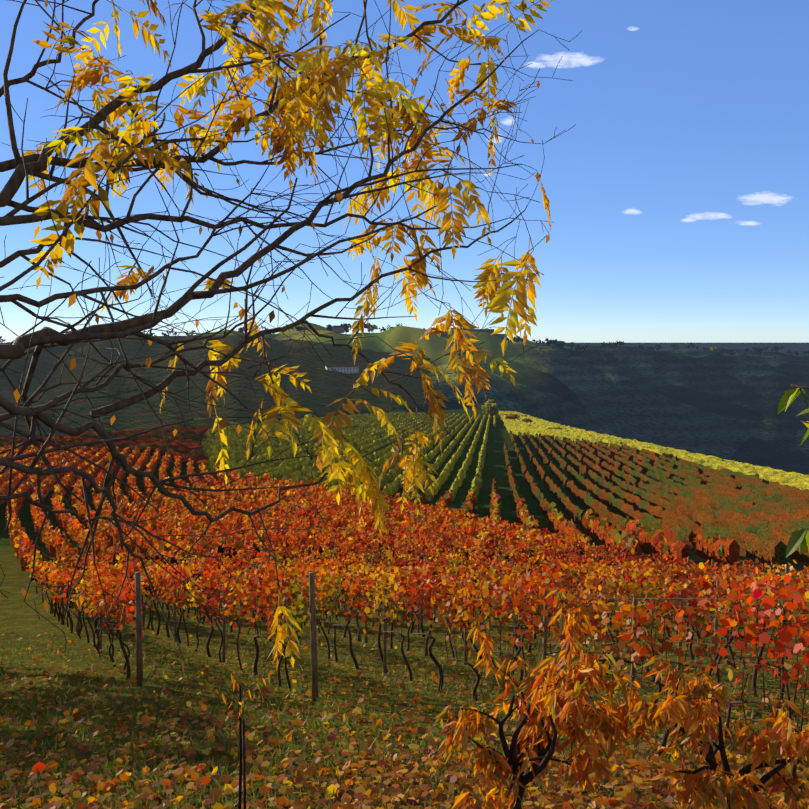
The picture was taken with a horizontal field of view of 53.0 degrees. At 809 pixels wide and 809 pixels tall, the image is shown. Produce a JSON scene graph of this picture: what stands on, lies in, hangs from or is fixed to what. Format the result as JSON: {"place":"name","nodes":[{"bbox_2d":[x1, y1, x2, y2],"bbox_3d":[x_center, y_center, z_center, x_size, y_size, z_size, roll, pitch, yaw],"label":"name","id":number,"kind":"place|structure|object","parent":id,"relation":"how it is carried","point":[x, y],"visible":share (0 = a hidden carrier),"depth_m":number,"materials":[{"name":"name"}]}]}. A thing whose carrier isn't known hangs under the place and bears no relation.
{"place":"outdoors","nodes":[
{"label":"outdoors","id":0,"kind":"place"},
{"bbox_2d":[0,0,581,674],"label":"walnut tree","id":1,"kind":"object","parent":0,"point":[320,98],"depth_m":2.97,"materials":[{"name":"yellow plant"}]},
{"bbox_2d":[0,323,808,808],"bbox_3d":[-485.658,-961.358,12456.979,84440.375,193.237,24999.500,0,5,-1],"label":"ground","id":2,"kind":"structure","parent":0,"point":[702,401],"depth_m":39.32,"materials":[{"name":"green plant"}]},
{"bbox_2d":[0,424,210,469],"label":"vines","id":3,"kind":"object","parent":2,"relation":"on","point":[186,436],"visible":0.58,"depth_m":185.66,"materials":[{"name":"plant"}]},
{"bbox_2d":[0,444,391,515],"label":"vines","id":4,"kind":"object","parent":2,"relation":"on","point":[155,498],"visible":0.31,"depth_m":101.53,"materials":[{"name":"red plant"}]},
{"bbox_2d":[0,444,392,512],"bbox_3d":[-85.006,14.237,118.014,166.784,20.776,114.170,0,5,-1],"label":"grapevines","id":5,"kind":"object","parent":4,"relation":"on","point":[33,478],"visible":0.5,"depth_m":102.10,"materials":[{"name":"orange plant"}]},
{"bbox_2d":[0,335,428,437],"bbox_3d":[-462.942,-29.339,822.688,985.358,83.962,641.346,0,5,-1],"label":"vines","id":6,"kind":"object","parent":2,"relation":"on","point":[21,423],"visible":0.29,"depth_m":724.91,"materials":[{"name":"green plant"}]},
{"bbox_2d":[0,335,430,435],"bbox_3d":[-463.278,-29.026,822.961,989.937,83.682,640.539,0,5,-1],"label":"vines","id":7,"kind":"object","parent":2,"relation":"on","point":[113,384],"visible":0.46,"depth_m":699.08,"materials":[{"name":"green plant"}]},
{"bbox_2d":[216,672,269,808],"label":"sapling","id":8,"kind":"object","parent":2,"relation":"on","point":[241,734],"depth_m":6.12,"materials":[{"name":"brown plant"}]},
{"bbox_2d":[5,496,593,571],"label":"vines","id":9,"kind":"object","parent":2,"relation":"on","point":[239,542],"visible":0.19,"depth_m":57.61,"materials":[{"name":"plant"}]},
{"bbox_2d":[332,325,343,332],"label":"farm house","id":10,"kind":"structure","parent":2,"relation":"on","point":[337,328],"depth_m":1214.47,"materials":[{"name":"tile"}]},
{"bbox_2d":[325,364,358,373],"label":"building","id":11,"kind":"structure","parent":2,"relation":"on","point":[348,369],"depth_m":762.98,"materials":[{"name":"tile"}]},
{"bbox_2d":[201,411,495,500],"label":"vines","id":12,"kind":"object","parent":2,"relation":"on","point":[369,434],"visible":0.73,"depth_m":177.52,"materials":[{"name":"green plant"}]},
{"bbox_2d":[22,538,758,607],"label":"vine leaves","id":13,"kind":"object","parent":2,"relation":"on","point":[57,575],"visible":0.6,"depth_m":34.86,"materials":[{"name":"orange plant"}]},
{"bbox_2d":[0,629,808,808],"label":"fallen leaves","id":14,"kind":"object","parent":2,"relation":"on","point":[641,764],"visible":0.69,"depth_m":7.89,"materials":[{"name":"orange plant"}]},
{"bbox_2d":[0,322,808,429],"bbox_3d":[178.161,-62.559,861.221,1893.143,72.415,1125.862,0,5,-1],"label":"distant trees","id":15,"kind":"object","parent":2,"relation":"on","point":[489,406],"materials":[{"name":"green plant"}]},
{"bbox_2d":[36,552,788,710],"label":"vineyard posts","id":16,"kind":"object","parent":2,"relation":"on","point":[139,652],"visible":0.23,"depth_m":13.29,"materials":[{"name":"wood"}]},
{"bbox_2d":[72,566,808,695],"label":"trellis wires","id":17,"kind":"object","parent":16,"relation":"attached to","point":[590,623],"visible":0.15,"depth_m":11.81,"materials":[{"name":"grey metal"}]},
{"bbox_2d":[26,541,808,717],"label":"vines","id":18,"kind":"object","parent":2,"relation":"on","point":[797,594],"depth_m":13.53,"materials":[{"name":"red plant"}]},
{"bbox_2d":[43,564,808,790],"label":"grapevines","id":19,"kind":"object","parent":2,"relation":"on","point":[428,650],"visible":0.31,"depth_m":14.96,"materials":[{"name":"brown plant"}]},
{"bbox_2d":[439,331,447,336],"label":"farm house","id":20,"kind":"structure","parent":2,"relation":"on","point":[445,334],"depth_m":1275.02,"materials":[{"name":"brick"}]},
{"bbox_2d":[474,329,493,334],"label":"farm house","id":21,"kind":"structure","parent":2,"relation":"on","point":[490,331],"depth_m":1305.11,"materials":[{"name":"brick"}]},
{"bbox_2d":[494,334,506,339],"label":"farm house","id":22,"kind":"structure","parent":2,"relation":"on","point":[502,336],"depth_m":1309.78,"materials":[{"name":"brick"}]},
{"bbox_2d":[434,590,639,808],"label":"peach tree","id":23,"kind":"object","parent":2,"relation":"on","point":[560,709],"depth_m":5.43,"materials":[{"name":"orange plant"}]},
{"bbox_2d":[393,492,739,566],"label":"vines","id":24,"kind":"object","parent":2,"relation":"on","point":[731,550],"visible":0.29,"depth_m":53.96,"materials":[{"name":"plant"}]},
{"bbox_2d":[395,489,726,559],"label":"vine leaves","id":25,"kind":"object","parent":24,"relation":"attached to","point":[625,534],"visible":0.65,"depth_m":61.03,"materials":[{"name":"orange plant"}]},
{"bbox_2d":[492,431,808,566],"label":"vines","id":26,"kind":"object","parent":2,"relation":"on","point":[758,518],"visible":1,"depth_m":101.47,"materials":[{"name":"plant"}]},
{"bbox_2d":[498,411,808,489],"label":"vines","id":27,"kind":"object","parent":2,"relation":"on","point":[534,426],"visible":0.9,"depth_m":221.17,"materials":[{"name":"yellow plant"}]},
{"bbox_2d":[587,651,808,808],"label":"peach tree","id":28,"kind":"object","parent":2,"relation":"on","point":[773,739],"depth_m":5.13,"materials":[{"name":"orange plant"}]},
{"bbox_2d":[0,0,808,342],"label":"sky","id":29,"kind":"structure","parent":0,"point":[677,193],"materials":[{"name":"blue"}]},
{"bbox_2d":[777,384,808,556],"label":"leaves","id":30,"kind":"object","parent":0,"point":[800,538],"depth_m":2.70,"materials":[{"name":"green plant"}]}
]}

